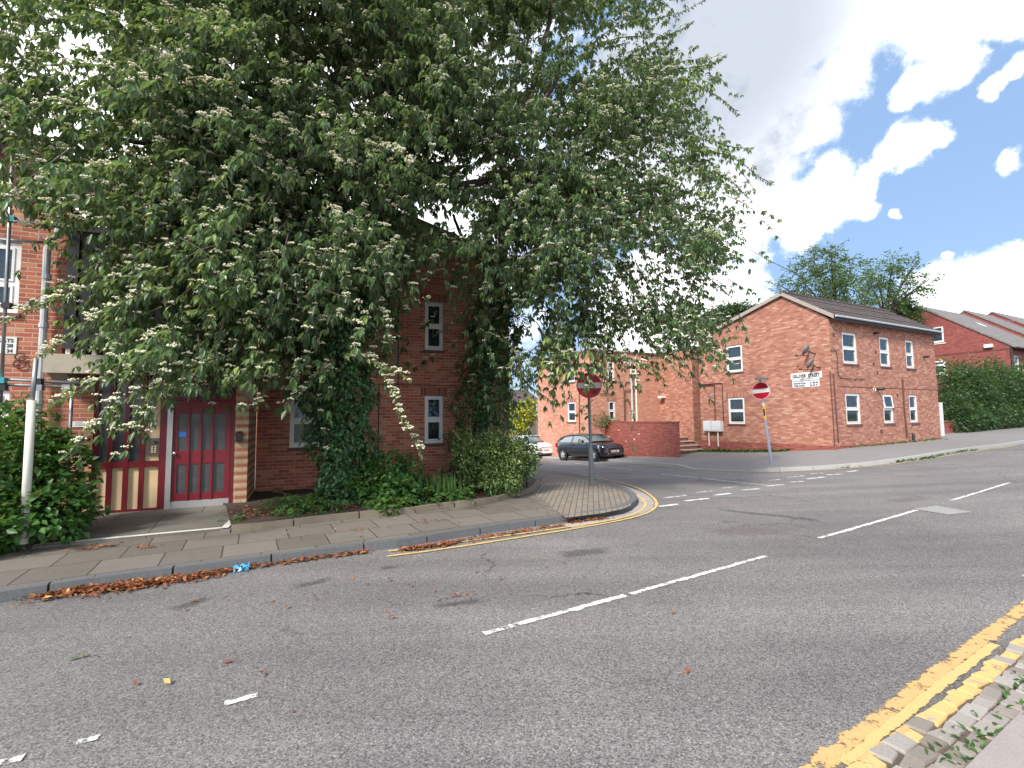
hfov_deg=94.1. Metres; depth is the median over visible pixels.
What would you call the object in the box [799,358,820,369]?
satellite dish
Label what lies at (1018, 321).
house
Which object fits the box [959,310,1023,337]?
house
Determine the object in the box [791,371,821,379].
street name plate
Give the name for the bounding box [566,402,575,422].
window
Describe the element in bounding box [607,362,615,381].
window
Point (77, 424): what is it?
notice plate
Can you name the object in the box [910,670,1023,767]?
sett weeds
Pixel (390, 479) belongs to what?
bed shrub
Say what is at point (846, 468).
yellow line
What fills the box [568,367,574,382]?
window
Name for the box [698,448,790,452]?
wall foot weeds
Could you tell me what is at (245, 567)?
snack packet
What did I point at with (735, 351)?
window
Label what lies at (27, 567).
pavement
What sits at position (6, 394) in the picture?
window
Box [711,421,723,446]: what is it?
meter box
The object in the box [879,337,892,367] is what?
window
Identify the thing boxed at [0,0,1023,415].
sky
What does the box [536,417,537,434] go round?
ground
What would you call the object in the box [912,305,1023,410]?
house
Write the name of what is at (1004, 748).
pavement
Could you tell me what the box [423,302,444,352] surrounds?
window
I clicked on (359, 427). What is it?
ivy
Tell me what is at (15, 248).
window
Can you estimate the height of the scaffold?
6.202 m
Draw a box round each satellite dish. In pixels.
[795,344,815,356]
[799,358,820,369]
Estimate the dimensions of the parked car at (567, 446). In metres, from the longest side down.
3.961 x 2.058 x 1.487 m
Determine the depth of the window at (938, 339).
40.20 m
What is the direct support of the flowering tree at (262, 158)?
on the ground
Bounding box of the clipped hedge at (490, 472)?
[445,424,542,497]
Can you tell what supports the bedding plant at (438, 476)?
on the flower bed soil at (255, 499)
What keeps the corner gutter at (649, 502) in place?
on the road
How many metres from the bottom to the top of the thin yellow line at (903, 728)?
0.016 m
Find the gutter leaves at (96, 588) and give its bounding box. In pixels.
[12,516,606,603]
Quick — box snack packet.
[233,561,249,572]
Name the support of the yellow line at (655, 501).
on the road
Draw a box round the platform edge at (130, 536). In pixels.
[32,527,220,545]
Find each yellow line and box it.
[387,478,657,555]
[388,494,646,551]
[627,445,1017,471]
[797,600,1023,767]
[837,643,999,765]
[846,708,929,767]
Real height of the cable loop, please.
0.271 m
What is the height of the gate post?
2.134 m
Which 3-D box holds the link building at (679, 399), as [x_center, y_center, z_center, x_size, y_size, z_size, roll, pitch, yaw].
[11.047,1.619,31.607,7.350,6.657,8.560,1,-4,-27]
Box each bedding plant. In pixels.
[361,493,424,516]
[391,469,440,497]
[407,485,457,505]
[419,485,476,504]
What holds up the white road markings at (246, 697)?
on the road
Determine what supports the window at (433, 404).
in the flats building at (201, 459)
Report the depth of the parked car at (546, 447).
29.56 m
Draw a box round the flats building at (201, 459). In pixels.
[0,135,516,513]
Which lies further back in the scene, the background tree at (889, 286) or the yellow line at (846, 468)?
the background tree at (889, 286)
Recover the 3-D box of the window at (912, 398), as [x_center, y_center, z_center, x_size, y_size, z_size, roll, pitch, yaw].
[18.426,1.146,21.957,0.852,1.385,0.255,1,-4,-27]
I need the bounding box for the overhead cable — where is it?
[691,214,843,288]
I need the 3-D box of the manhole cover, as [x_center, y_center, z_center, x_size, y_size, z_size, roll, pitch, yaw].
[7.264,2.125,8.038,0.580,0.025,0.565,0,-4,-14]
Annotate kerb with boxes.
[0,469,637,602]
[540,440,1023,471]
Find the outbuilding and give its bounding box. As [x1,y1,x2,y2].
[509,390,537,435]
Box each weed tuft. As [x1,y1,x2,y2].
[217,512,249,521]
[266,509,299,516]
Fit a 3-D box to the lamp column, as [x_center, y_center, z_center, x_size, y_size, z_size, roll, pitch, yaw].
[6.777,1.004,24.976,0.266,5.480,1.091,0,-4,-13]
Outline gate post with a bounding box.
[938,402,944,435]
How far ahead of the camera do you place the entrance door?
8.91 m
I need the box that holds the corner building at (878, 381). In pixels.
[698,290,942,450]
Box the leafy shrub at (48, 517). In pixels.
[0,391,112,553]
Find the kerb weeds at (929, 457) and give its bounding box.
[837,448,976,467]
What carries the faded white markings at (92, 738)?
on the road
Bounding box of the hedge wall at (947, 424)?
[944,419,1023,433]
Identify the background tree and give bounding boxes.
[701,298,760,332]
[761,238,891,306]
[853,247,948,317]
[877,296,929,323]
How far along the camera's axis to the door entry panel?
8.62 m
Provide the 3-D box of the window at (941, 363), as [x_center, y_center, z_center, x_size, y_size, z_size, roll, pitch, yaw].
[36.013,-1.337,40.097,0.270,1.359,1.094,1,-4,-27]
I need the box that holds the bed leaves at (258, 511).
[220,491,487,518]
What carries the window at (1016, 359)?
in the house at (961, 335)
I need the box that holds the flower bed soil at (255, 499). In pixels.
[223,477,535,525]
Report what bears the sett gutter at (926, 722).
on the gutter bed at (900, 756)
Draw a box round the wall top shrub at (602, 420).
[591,410,618,426]
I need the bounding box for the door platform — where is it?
[31,505,230,548]
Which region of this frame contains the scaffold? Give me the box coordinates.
[0,156,92,544]
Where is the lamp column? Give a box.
[635,350,645,420]
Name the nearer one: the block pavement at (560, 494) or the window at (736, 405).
the block pavement at (560, 494)
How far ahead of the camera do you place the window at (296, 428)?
11.05 m
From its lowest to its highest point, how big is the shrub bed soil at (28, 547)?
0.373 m
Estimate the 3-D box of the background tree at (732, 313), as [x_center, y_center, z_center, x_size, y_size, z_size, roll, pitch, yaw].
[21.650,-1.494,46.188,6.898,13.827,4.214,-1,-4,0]
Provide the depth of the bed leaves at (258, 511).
8.15 m
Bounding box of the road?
[0,444,1023,767]
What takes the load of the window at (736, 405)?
in the corner building at (878, 381)
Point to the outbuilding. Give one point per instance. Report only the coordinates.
(532, 429)
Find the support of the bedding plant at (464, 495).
on the flower bed soil at (255, 499)
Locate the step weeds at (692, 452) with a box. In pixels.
[680,449,705,453]
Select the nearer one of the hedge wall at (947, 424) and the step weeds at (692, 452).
the step weeds at (692, 452)
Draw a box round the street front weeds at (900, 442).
[849,437,941,447]
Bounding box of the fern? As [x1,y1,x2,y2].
[254,485,347,517]
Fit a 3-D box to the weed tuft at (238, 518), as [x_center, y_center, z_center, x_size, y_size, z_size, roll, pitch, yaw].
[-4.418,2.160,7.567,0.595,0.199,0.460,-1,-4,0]
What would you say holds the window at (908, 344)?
in the corner building at (878, 381)
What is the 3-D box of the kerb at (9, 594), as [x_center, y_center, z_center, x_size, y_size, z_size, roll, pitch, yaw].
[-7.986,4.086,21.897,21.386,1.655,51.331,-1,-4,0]
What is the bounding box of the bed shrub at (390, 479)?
[337,446,429,505]
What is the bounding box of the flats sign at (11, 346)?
[0,336,16,353]
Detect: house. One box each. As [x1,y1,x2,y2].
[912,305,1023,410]
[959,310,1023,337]
[987,311,1023,327]
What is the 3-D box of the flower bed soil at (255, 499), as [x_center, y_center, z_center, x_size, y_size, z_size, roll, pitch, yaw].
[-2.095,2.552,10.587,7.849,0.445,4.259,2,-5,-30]
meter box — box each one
[703,421,710,445]
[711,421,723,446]
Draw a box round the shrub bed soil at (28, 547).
[1,511,93,551]
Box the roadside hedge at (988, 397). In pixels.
[936,349,1023,432]
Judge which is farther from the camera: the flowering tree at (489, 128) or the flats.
the flats
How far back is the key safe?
9.06 m
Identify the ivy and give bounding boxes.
[290,214,400,506]
[436,258,529,489]
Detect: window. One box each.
[0,242,21,316]
[0,391,9,426]
[287,395,330,450]
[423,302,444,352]
[423,396,444,445]
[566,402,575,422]
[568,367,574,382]
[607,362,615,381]
[608,401,614,420]
[725,344,743,373]
[727,397,745,424]
[842,332,859,365]
[845,393,862,425]
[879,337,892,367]
[883,394,895,424]
[905,340,916,369]
[909,395,919,423]
[933,326,945,344]
[935,361,944,374]
[1014,355,1018,369]
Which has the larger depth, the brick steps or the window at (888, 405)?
the brick steps
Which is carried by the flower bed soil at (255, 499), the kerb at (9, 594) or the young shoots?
the young shoots
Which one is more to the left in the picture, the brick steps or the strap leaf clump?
the strap leaf clump
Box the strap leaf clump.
[417,471,461,499]
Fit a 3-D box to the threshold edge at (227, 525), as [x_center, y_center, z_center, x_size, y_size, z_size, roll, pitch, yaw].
[-4.423,2.159,7.515,0.100,0.007,1.009,1,-4,-20]
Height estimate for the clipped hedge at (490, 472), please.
1.634 m
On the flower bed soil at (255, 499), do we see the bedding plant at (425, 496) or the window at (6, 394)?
the bedding plant at (425, 496)
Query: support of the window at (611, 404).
in the flats
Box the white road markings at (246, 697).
[0,459,1023,763]
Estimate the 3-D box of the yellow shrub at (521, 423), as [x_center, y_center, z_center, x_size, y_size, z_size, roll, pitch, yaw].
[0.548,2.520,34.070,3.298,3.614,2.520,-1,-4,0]
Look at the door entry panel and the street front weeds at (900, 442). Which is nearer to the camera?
the door entry panel
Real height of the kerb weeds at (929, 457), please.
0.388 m
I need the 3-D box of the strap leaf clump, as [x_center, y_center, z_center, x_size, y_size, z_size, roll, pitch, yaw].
[-1.381,1.962,9.124,0.865,0.572,0.468,-1,-4,0]
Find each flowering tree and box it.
[0,0,557,501]
[384,0,782,450]
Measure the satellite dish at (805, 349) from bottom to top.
0.479 m
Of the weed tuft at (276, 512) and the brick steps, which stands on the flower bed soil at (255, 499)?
the weed tuft at (276, 512)
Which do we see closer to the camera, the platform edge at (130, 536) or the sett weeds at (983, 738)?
the sett weeds at (983, 738)
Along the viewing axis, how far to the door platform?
7.40 m
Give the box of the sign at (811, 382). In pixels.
[792,378,819,387]
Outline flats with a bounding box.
[537,348,659,456]
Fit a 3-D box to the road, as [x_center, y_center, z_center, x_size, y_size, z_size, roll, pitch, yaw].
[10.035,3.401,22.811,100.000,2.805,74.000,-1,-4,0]
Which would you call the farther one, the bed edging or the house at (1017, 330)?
the house at (1017, 330)
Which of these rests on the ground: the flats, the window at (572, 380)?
the flats
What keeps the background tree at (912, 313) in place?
on the ground
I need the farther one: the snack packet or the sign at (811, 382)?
the sign at (811, 382)
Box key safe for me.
[235,431,242,441]
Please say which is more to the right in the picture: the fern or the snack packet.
the fern
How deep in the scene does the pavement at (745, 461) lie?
18.34 m
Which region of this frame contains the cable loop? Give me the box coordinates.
[12,353,25,368]
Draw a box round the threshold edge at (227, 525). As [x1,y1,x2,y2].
[221,520,230,527]
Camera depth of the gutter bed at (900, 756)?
2.63 m
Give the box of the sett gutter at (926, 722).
[847,635,1023,767]
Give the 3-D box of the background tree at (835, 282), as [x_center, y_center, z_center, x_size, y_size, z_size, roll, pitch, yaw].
[23.842,-3.336,36.240,9.269,15.192,5.124,-1,-4,0]
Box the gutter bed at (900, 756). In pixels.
[877,650,1023,767]
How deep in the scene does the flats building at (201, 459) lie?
8.95 m
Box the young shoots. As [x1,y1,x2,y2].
[453,465,473,487]
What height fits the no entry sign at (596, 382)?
2.978 m
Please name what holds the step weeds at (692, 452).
on the pavement at (745, 461)
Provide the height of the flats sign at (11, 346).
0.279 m
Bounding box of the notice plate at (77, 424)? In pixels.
[72,421,87,426]
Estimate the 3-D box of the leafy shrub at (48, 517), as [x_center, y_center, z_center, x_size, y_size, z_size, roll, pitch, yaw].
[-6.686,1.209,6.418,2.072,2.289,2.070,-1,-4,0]
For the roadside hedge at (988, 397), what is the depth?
27.62 m
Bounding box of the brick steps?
[680,437,703,453]
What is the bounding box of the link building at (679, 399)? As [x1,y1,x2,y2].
[658,347,701,447]
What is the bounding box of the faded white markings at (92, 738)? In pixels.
[76,473,819,743]
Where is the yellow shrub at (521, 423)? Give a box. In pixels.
[509,394,537,436]
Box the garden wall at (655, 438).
[605,421,679,456]
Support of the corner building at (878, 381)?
on the ground
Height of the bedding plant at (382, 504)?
0.610 m
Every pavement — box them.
[0,469,629,588]
[533,474,630,517]
[535,427,1023,470]
[965,709,1023,767]
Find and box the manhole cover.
[915,506,969,514]
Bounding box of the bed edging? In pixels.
[231,480,539,532]
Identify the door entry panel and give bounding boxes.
[146,438,158,454]
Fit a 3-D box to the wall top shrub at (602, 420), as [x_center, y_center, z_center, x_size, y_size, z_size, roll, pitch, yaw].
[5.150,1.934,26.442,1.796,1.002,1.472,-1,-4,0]
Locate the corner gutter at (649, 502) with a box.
[562,485,653,527]
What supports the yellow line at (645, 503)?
on the road
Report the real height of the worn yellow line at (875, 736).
0.022 m
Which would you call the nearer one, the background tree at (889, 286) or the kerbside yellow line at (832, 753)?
the kerbside yellow line at (832, 753)
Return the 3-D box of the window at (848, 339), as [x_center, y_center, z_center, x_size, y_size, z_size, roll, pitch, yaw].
[14.034,-1.453,19.818,1.157,1.366,0.145,1,-4,-27]
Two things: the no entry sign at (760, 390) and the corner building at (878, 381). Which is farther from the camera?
the corner building at (878, 381)
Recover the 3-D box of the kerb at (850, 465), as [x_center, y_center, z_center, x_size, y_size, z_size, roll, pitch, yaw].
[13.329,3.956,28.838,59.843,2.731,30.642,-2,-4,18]
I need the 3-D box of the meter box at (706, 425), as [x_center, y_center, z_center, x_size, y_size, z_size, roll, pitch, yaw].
[9.967,2.504,24.146,0.234,1.264,0.469,1,-4,-27]
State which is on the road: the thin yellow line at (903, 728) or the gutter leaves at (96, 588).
the gutter leaves at (96, 588)
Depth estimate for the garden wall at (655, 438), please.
23.64 m
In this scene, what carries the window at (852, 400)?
in the corner building at (878, 381)
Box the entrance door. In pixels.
[170,401,231,508]
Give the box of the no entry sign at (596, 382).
[576,367,602,484]
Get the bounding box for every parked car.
[514,435,551,454]
[555,433,623,461]
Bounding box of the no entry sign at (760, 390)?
[752,377,772,463]
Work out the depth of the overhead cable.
23.66 m

